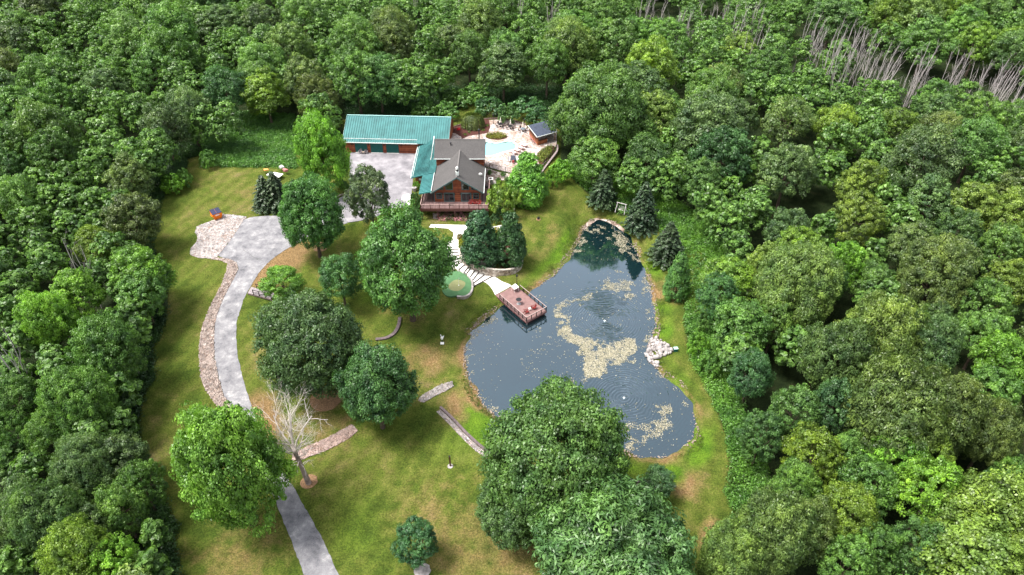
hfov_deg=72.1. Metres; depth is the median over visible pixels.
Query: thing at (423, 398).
swale stones
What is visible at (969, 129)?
broadleaf tree
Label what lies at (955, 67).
dead tree
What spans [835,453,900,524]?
broadleaf tree
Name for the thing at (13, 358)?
dead tree
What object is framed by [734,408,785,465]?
broadleaf tree
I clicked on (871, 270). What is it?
broadleaf tree
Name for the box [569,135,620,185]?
broadleaf tree
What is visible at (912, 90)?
dead tree
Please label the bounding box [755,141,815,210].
broadleaf tree
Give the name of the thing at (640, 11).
dead tree
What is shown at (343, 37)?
broadleaf tree
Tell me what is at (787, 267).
broadleaf tree
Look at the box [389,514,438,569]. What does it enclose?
young tree
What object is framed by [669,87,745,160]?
broadleaf tree
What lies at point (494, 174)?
side yard gravel
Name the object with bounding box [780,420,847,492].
broadleaf tree
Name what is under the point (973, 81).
dead tree
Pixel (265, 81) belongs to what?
broadleaf tree
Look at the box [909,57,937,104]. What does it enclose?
dead tree
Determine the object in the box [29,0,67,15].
broadleaf tree
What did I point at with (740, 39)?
broadleaf tree
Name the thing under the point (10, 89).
broadleaf tree
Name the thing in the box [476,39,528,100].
broadleaf tree
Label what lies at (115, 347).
broadleaf tree
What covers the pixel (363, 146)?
garage door
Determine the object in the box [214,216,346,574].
driveway
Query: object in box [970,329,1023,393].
broadleaf tree
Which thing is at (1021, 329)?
broadleaf tree
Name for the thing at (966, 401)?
broadleaf tree
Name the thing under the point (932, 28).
broadleaf tree
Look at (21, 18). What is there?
broadleaf tree
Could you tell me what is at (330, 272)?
broadleaf tree
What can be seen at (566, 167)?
bush
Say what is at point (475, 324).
shore stones
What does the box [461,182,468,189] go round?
window
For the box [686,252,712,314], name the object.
meadow grass
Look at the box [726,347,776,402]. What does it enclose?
broadleaf tree
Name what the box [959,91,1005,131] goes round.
broadleaf tree
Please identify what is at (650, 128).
broadleaf tree
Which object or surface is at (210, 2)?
broadleaf tree
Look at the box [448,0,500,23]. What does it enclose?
broadleaf tree
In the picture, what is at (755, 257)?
broadleaf tree
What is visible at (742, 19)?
dead tree
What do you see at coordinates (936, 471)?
broadleaf tree
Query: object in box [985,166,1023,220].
broadleaf tree
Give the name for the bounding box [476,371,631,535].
oak tree
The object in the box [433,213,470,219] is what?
front bed mulch
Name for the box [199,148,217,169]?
bush
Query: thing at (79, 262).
dead tree
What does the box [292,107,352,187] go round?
maple tree
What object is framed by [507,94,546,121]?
bush
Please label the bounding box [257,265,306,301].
young tree
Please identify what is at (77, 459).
broadleaf tree
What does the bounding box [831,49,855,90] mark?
dead tree
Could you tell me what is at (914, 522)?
broadleaf tree
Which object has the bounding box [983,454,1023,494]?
broadleaf tree
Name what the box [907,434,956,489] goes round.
broadleaf tree
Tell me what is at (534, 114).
bush
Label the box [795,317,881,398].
broadleaf tree
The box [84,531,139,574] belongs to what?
broadleaf tree
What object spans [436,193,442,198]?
window
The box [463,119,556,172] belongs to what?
patio
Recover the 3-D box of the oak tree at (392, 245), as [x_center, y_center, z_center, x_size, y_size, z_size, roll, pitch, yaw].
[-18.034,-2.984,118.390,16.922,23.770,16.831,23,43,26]
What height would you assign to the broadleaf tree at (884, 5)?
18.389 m
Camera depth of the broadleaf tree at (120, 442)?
93.11 m
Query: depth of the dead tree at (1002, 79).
183.63 m
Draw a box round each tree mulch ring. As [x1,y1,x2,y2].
[300,474,317,488]
[310,387,342,410]
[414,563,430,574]
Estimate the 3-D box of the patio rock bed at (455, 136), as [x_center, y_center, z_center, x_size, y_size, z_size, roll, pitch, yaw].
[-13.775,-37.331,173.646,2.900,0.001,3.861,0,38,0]
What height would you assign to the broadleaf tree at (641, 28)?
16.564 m
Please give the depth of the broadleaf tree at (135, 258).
118.66 m
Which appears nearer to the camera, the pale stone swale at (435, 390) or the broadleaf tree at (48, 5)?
the pale stone swale at (435, 390)
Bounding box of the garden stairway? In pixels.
[447,247,492,285]
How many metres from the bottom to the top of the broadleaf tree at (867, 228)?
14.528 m
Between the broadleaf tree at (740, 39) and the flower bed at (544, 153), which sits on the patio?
the flower bed at (544, 153)
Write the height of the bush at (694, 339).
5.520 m
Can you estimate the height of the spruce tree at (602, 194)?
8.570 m
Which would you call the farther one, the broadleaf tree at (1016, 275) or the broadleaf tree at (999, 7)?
the broadleaf tree at (999, 7)
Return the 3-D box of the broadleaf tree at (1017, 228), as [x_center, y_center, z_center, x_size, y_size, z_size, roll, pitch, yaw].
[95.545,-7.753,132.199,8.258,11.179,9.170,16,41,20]
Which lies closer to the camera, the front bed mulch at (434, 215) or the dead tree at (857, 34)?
the front bed mulch at (434, 215)
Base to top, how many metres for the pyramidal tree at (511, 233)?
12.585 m
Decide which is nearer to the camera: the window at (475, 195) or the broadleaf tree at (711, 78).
the window at (475, 195)
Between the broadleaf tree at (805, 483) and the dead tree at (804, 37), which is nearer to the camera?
the broadleaf tree at (805, 483)
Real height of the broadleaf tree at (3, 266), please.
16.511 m
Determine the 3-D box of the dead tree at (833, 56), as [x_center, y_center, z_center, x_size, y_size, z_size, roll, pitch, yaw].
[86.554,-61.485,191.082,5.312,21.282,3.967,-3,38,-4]
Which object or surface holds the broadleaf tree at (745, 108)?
on the ground at (368, 492)
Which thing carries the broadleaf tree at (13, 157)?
on the ground at (368, 492)
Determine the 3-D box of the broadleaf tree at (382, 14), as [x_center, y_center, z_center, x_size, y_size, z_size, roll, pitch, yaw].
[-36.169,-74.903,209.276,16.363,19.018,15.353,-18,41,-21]
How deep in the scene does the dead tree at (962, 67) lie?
188.96 m
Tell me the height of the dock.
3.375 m
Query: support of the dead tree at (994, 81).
on the ground at (368, 492)
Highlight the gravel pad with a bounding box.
[190,214,245,258]
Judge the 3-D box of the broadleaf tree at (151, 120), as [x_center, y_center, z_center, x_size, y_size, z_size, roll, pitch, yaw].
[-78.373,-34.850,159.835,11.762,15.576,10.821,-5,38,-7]
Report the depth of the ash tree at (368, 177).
135.93 m
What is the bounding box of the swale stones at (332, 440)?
[292,425,356,459]
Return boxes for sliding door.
[443,193,454,201]
[461,193,471,201]
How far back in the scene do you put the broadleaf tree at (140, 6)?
205.15 m
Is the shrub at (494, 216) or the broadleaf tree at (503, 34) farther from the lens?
the broadleaf tree at (503, 34)
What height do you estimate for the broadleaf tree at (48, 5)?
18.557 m
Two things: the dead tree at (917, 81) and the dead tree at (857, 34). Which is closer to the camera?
the dead tree at (917, 81)
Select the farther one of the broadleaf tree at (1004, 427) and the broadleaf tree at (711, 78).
the broadleaf tree at (711, 78)
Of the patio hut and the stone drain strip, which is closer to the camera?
the stone drain strip
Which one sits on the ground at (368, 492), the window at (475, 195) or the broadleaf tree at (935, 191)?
the broadleaf tree at (935, 191)
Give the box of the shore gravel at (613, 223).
[584,218,623,231]
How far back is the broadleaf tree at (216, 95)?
170.53 m
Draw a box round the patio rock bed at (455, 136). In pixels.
[451,133,460,138]
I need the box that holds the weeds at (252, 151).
[199,108,298,168]
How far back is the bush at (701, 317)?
121.36 m
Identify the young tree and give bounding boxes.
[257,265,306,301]
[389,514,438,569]
[485,180,522,213]
[643,463,676,499]
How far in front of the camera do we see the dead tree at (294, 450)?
94.77 m
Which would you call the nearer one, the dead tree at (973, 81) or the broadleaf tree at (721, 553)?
the broadleaf tree at (721, 553)
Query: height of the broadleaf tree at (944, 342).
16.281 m
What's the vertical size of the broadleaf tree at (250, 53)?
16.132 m
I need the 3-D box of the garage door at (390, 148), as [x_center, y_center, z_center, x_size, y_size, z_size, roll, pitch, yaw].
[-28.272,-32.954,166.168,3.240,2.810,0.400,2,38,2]
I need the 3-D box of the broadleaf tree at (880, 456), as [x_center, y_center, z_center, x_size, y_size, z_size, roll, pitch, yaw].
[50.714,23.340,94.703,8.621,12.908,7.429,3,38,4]
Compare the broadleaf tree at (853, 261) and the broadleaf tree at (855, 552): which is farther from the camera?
the broadleaf tree at (853, 261)
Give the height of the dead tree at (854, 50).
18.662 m
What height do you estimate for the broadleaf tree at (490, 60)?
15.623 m
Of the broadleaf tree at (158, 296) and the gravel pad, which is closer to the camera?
the broadleaf tree at (158, 296)
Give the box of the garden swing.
[615,202,626,213]
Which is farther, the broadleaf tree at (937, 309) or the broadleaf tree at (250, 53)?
the broadleaf tree at (250, 53)
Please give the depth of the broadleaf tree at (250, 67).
177.90 m
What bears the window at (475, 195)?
in the log house
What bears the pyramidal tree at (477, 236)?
on the terrace mulch at (505, 260)
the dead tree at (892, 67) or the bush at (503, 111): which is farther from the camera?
the dead tree at (892, 67)
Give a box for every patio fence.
[453,113,527,124]
[542,144,556,169]
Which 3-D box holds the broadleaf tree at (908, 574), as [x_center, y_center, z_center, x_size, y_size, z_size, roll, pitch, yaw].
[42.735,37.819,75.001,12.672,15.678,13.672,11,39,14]
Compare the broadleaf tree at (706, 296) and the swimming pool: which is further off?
the swimming pool
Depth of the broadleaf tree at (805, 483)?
90.29 m
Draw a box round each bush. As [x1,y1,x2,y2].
[159,173,185,194]
[175,167,193,187]
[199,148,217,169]
[411,99,436,115]
[433,100,459,117]
[442,88,474,108]
[462,82,489,103]
[474,96,504,116]
[497,104,519,123]
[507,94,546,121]
[525,108,547,124]
[546,167,561,187]
[548,158,575,182]
[686,332,710,355]
[695,312,714,333]
[695,349,722,378]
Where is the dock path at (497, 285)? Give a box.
[484,276,510,294]
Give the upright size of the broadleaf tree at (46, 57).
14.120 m
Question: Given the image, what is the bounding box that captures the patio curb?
[454,118,525,126]
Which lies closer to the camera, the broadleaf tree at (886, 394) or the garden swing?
the broadleaf tree at (886, 394)
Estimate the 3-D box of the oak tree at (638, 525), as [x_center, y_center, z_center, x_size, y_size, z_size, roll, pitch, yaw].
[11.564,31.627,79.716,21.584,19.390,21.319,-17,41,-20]
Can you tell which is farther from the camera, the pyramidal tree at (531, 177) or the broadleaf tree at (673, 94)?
the broadleaf tree at (673, 94)
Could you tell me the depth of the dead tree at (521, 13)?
213.61 m
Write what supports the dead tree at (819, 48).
on the ground at (368, 492)
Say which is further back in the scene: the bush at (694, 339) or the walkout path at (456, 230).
the walkout path at (456, 230)
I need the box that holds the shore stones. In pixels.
[463,219,700,457]
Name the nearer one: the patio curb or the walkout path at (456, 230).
the walkout path at (456, 230)
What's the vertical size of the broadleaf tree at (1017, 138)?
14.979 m
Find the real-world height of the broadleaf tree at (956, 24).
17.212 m
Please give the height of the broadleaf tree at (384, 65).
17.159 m
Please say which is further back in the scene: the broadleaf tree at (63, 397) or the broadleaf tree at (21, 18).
the broadleaf tree at (21, 18)
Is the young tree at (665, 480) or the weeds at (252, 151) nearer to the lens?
the young tree at (665, 480)
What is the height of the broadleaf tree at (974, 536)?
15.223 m
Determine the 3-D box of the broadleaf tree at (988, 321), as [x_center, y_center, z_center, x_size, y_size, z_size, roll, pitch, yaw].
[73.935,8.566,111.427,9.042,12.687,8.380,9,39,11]
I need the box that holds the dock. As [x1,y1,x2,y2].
[495,285,546,323]
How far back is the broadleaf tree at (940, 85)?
174.21 m
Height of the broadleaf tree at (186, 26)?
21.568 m
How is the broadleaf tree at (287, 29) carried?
on the ground at (368, 492)
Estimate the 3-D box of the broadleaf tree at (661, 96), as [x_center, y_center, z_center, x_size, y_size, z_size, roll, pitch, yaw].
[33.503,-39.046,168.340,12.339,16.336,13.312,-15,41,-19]
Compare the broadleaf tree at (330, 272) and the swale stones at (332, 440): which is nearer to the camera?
the swale stones at (332, 440)
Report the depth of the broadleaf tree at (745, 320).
111.80 m
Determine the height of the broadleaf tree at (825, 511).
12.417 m
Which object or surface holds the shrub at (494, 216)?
on the ground at (368, 492)
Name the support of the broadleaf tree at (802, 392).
on the ground at (368, 492)
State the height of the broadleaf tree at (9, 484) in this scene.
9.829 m
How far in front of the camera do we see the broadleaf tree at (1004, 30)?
204.17 m
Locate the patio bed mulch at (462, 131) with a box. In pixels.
[453,119,489,138]
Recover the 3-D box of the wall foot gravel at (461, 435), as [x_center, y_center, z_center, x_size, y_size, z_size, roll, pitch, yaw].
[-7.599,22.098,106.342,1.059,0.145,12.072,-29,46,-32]
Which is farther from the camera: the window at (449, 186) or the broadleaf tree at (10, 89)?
the broadleaf tree at (10, 89)
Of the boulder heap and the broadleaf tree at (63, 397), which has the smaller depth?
the broadleaf tree at (63, 397)
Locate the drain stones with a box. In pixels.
[198,257,237,406]
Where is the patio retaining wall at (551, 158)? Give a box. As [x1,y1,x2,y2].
[541,144,557,170]
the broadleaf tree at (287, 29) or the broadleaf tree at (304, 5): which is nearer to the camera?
the broadleaf tree at (287, 29)
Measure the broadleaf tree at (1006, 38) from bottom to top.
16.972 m
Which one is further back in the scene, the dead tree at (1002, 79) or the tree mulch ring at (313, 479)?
the dead tree at (1002, 79)
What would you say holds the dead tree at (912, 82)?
on the ground at (368, 492)
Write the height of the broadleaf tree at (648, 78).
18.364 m
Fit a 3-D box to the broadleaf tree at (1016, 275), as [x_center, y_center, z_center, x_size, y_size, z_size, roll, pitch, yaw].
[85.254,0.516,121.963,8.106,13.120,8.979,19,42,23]
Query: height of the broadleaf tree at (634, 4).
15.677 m
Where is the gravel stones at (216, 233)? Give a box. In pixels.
[190,214,246,257]
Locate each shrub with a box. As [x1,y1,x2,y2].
[340,180,349,191]
[410,191,419,204]
[413,181,420,188]
[415,200,422,211]
[460,112,484,130]
[490,213,500,223]
[496,207,503,215]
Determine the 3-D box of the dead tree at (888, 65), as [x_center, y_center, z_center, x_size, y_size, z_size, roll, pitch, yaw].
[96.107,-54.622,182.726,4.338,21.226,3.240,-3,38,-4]
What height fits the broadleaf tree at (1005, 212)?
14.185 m
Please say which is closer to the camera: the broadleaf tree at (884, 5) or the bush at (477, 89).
the bush at (477, 89)
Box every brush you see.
[118,140,201,574]
[342,82,607,137]
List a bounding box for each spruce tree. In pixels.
[251,175,277,214]
[263,171,285,214]
[585,169,617,211]
[619,182,658,238]
[644,221,684,269]
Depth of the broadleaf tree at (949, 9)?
221.07 m
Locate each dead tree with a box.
[0,328,36,405]
[61,232,102,308]
[250,377,331,484]
[512,0,524,32]
[636,2,649,21]
[678,8,693,62]
[728,2,748,35]
[741,1,757,47]
[751,0,763,42]
[752,22,771,69]
[792,7,818,71]
[802,29,829,66]
[806,10,829,60]
[809,27,828,66]
[822,26,843,76]
[827,12,849,74]
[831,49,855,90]
[840,32,866,81]
[843,18,863,55]
[847,29,870,77]
[847,52,867,86]
[853,26,878,69]
[855,54,878,93]
[856,55,888,113]
[862,34,881,76]
[862,51,882,90]
[875,37,898,80]
[882,41,908,90]
[882,61,902,93]
[899,49,925,111]
[903,64,928,107]
[904,39,942,106]
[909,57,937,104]
[938,50,967,90]
[941,54,966,102]
[949,48,974,90]
[964,59,996,107]
[968,68,987,96]
[978,64,1004,106]
[988,55,1017,98]
[988,73,1013,106]
[994,57,1023,105]
[994,68,1023,109]
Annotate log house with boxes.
[343,114,489,219]
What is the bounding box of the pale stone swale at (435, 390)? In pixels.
[418,382,451,402]
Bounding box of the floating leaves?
[465,225,690,452]
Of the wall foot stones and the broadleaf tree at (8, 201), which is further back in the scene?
the broadleaf tree at (8, 201)
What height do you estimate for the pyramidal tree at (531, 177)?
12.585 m
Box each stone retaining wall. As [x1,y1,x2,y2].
[457,275,472,298]
[458,248,522,276]
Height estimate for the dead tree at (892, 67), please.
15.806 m
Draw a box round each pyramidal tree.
[460,208,499,269]
[494,211,527,267]
[505,151,549,210]
[662,251,691,302]
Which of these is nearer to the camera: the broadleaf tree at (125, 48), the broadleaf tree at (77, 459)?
the broadleaf tree at (77, 459)
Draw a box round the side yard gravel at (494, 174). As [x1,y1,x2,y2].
[485,167,509,184]
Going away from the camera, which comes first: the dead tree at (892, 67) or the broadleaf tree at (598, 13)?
the dead tree at (892, 67)
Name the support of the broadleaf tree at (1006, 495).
on the ground at (368, 492)
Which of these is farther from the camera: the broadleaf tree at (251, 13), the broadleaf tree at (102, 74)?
the broadleaf tree at (251, 13)
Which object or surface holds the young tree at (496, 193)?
on the ground at (368, 492)
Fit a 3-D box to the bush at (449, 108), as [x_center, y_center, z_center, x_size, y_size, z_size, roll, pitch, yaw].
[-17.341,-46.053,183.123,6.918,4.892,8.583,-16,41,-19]
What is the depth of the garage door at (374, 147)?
166.49 m
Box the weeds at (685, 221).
[561,155,772,533]
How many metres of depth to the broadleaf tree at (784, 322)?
113.59 m
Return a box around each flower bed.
[486,131,506,139]
[537,144,554,163]
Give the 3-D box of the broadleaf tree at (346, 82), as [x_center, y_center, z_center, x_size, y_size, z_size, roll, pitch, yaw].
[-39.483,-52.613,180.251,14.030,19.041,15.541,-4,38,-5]
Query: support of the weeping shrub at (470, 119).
on the patio bed mulch at (462, 131)
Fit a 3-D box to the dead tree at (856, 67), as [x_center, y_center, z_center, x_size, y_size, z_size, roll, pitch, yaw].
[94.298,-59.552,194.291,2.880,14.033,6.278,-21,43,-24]
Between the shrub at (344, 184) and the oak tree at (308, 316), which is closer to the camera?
the oak tree at (308, 316)
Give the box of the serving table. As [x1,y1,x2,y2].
[511,284,518,292]
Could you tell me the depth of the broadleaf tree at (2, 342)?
110.03 m
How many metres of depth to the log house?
155.09 m
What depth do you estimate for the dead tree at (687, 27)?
209.75 m
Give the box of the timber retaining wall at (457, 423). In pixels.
[439,406,484,450]
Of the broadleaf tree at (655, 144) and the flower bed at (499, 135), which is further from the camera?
the flower bed at (499, 135)
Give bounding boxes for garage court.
[338,152,415,221]
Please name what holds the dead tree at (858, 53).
on the ground at (368, 492)
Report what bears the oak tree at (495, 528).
on the ground at (368, 492)
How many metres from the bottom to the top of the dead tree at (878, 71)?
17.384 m
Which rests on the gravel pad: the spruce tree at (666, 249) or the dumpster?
the dumpster
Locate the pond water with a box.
[464,220,695,457]
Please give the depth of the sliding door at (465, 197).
148.37 m
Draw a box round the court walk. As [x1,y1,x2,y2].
[401,194,409,204]
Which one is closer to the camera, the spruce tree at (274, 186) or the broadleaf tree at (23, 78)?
the spruce tree at (274, 186)
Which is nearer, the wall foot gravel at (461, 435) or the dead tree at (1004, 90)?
the wall foot gravel at (461, 435)
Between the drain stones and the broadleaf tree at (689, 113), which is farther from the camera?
the broadleaf tree at (689, 113)
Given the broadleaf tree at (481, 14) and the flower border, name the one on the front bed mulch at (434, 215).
the flower border
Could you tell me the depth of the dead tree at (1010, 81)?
179.63 m
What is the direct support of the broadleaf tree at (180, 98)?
on the ground at (368, 492)
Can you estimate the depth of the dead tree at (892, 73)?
182.79 m
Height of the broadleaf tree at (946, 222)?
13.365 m
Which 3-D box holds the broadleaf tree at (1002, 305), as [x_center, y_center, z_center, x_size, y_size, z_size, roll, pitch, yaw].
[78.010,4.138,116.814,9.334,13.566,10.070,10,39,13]
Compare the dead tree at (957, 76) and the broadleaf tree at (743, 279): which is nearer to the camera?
the broadleaf tree at (743, 279)
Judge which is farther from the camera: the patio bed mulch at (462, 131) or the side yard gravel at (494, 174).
the patio bed mulch at (462, 131)
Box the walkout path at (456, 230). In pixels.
[430,224,501,246]
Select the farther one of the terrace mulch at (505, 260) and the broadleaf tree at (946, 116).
the broadleaf tree at (946, 116)
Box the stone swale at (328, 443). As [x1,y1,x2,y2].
[293,425,357,459]
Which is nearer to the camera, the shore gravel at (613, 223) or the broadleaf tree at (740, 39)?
the shore gravel at (613, 223)
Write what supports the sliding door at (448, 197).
in the log house
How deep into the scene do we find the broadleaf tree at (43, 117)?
151.70 m
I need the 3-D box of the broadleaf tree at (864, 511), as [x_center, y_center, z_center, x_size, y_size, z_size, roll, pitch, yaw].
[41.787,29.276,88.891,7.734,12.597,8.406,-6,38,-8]
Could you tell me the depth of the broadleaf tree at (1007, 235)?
126.32 m
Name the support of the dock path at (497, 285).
on the ground at (368, 492)
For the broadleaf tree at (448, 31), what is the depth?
204.00 m
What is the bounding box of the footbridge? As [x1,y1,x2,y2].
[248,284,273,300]
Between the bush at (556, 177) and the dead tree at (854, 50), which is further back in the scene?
the dead tree at (854, 50)
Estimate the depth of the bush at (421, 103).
181.94 m
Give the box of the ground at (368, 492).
[0,0,1023,574]
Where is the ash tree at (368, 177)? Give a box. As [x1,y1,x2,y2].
[342,163,391,229]
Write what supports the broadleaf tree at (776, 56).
on the ground at (368, 492)
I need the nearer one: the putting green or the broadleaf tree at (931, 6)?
the putting green
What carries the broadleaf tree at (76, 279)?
on the ground at (368, 492)
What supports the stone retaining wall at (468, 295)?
on the ground at (368, 492)
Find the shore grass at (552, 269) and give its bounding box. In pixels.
[461,218,703,457]
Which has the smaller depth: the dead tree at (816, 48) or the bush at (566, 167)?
the bush at (566, 167)
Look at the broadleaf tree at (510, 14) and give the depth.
214.42 m
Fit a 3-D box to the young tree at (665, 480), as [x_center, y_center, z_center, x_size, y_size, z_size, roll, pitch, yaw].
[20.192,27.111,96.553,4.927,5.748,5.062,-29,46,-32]
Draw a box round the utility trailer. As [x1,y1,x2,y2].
[265,172,282,177]
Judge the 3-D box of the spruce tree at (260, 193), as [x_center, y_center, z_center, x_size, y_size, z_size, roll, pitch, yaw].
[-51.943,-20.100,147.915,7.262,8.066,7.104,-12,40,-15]
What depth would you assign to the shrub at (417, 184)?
153.03 m
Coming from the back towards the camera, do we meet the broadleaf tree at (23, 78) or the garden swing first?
the broadleaf tree at (23, 78)
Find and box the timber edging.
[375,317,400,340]
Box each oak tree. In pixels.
[248,287,368,402]
[277,170,346,257]
[329,338,421,428]
[354,198,460,321]
[474,465,538,551]
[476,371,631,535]
[527,469,697,574]
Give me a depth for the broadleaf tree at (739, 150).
148.24 m
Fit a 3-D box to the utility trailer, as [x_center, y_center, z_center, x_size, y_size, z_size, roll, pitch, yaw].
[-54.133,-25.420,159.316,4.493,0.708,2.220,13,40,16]
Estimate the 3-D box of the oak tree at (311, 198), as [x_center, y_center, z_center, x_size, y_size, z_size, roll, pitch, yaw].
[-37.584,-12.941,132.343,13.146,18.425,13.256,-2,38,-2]
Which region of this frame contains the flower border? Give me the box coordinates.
[436,211,467,221]
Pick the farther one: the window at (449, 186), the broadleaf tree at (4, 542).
the window at (449, 186)
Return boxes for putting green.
[442,271,470,297]
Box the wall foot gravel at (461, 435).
[437,410,482,455]
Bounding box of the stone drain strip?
[198,257,237,406]
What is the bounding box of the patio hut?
[528,121,555,144]
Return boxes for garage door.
[354,143,368,152]
[369,143,383,152]
[385,144,399,153]
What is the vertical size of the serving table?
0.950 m
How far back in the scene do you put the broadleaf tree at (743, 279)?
122.02 m
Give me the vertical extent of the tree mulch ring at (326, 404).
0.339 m
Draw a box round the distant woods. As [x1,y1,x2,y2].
[0,0,1023,574]
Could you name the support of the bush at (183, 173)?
on the ground at (368, 492)
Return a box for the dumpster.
[209,207,221,219]
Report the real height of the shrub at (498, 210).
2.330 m
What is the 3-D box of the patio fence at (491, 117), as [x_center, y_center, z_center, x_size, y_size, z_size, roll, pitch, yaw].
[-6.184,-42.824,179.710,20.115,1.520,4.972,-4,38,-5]
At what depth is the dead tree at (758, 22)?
220.26 m
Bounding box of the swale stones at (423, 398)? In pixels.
[418,381,453,401]
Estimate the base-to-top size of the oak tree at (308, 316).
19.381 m
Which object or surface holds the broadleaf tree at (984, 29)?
on the ground at (368, 492)
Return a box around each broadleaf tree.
[0,7,45,44]
[0,19,40,53]
[0,44,25,86]
[0,70,21,115]
[0,84,58,153]
[0,120,40,171]
[0,147,32,182]
[0,173,50,227]
[0,256,12,279]
[0,334,6,355]
[0,372,38,428]
[0,410,38,460]
[0,470,46,516]
[0,476,92,559]
[0,516,20,549]
[5,95,84,170]
[10,0,68,25]
[11,289,84,352]
[15,53,73,103]
[17,409,70,461]
[22,53,75,85]
[23,126,80,182]
[26,76,84,113]
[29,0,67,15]
[32,512,121,574]
[33,364,118,438]
[48,428,124,503]
[49,265,106,319]
[63,309,150,388]
[71,224,120,262]
[75,501,119,541]
[79,66,131,104]
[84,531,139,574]
[89,481,149,537]
[96,6,145,54]
[99,191,163,246]
[101,151,154,195]
[101,431,150,482]
[102,10,153,80]
[109,244,178,298]
[113,458,168,510]
[116,270,169,325]
[116,560,151,574]
[121,0,190,31]
[128,46,177,94]
[135,23,200,79]
[137,0,199,46]
[137,99,191,160]
[164,84,214,146]
[193,3,247,43]
[194,0,231,5]
[200,64,250,117]
[232,59,282,110]
[236,41,287,77]
[239,65,291,123]
[240,2,282,40]
[263,21,316,70]
[282,0,334,38]
[283,54,327,99]
[284,0,323,33]
[292,72,339,117]
[318,251,364,305]
[325,15,385,55]
[329,44,382,114]
[355,51,404,114]
[366,4,416,49]
[369,19,414,62]
[433,23,472,66]
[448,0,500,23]
[449,28,489,83]
[458,0,504,42]
[471,0,527,30]
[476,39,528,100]
[484,50,526,102]
[487,26,524,74]
[523,36,569,99]
[541,15,599,83]
[542,58,650,158]
[554,9,597,45]
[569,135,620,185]
[581,0,622,50]
[588,0,641,16]
[589,17,638,64]
[604,59,669,115]
[615,14,655,58]
[621,113,658,155]
[623,131,673,178]
[625,34,679,88]
[640,88,676,140]
[646,16,691,62]
[654,89,682,122]
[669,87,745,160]
[674,97,722,148]
[678,156,721,208]
[684,63,740,103]
[688,124,753,183]
[693,513,768,574]
[694,270,741,323]
[698,256,754,301]
[702,62,745,101]
[710,296,776,350]
[712,97,760,134]
[719,30,758,74]
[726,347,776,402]
[730,484,826,574]
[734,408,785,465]
[737,45,792,108]
[746,240,776,278]
[751,239,845,330]
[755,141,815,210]
[757,298,795,354]
[760,94,817,154]
[762,206,810,246]
[766,383,823,439]
[768,455,823,501]
[774,224,823,274]
[776,144,822,187]
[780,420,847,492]
[791,493,837,559]
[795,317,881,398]
[806,257,849,299]
[807,377,859,434]
[809,0,858,49]
[810,101,861,154]
[815,533,878,574]
[818,478,880,548]
[823,240,866,286]
[826,189,891,247]
[826,428,865,480]
[833,158,890,208]
[833,288,932,367]
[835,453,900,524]
[841,346,956,463]
[848,257,898,294]
[850,521,905,574]
[861,431,928,483]
[864,0,913,46]
[876,107,919,157]
[877,120,966,196]
[883,451,966,530]
[885,219,937,269]
[888,0,945,29]
[888,514,951,574]
[891,128,936,184]
[895,232,983,313]
[895,568,928,574]
[898,14,959,75]
[900,361,997,461]
[904,171,955,225]
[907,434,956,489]
[909,77,957,113]
[911,505,1023,574]
[914,91,955,125]
[914,308,967,371]
[916,110,963,137]
[918,301,960,326]
[927,460,1023,574]
[933,206,984,266]
[939,0,982,40]
[942,4,987,59]
[944,180,1006,230]
[947,20,1001,75]
[949,114,1009,183]
[953,276,1019,339]
[957,308,1016,369]
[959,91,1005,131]
[960,396,1023,469]
[966,0,1012,45]
[969,364,1023,411]
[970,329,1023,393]
[974,221,1023,273]
[976,98,1023,138]
[981,185,1023,246]
[981,257,1023,310]
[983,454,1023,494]
[985,29,1023,85]
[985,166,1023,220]
[988,23,1023,73]
[997,221,1023,256]
[1008,124,1023,166]
[1016,321,1023,355]
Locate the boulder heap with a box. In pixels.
[644,335,673,366]
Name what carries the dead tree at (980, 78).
on the ground at (368, 492)
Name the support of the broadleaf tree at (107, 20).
on the ground at (368, 492)
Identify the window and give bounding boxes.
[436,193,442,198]
[445,182,452,189]
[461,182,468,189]
[473,193,478,198]
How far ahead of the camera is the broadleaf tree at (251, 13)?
210.97 m
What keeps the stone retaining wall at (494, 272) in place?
on the ground at (368, 492)
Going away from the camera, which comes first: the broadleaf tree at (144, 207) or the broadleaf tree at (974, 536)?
the broadleaf tree at (974, 536)
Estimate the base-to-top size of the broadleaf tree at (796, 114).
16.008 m
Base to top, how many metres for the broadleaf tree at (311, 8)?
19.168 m
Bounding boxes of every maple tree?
[168,400,299,540]
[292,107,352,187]
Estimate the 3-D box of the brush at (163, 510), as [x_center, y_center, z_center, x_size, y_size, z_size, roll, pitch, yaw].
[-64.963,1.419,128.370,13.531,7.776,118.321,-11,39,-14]
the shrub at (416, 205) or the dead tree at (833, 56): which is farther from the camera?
the dead tree at (833, 56)
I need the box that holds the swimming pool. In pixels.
[485,141,517,156]
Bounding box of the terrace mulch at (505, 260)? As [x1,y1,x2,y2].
[460,232,511,268]
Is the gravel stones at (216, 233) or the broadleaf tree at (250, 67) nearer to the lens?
the gravel stones at (216, 233)
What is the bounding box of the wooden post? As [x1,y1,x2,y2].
[447,455,452,468]

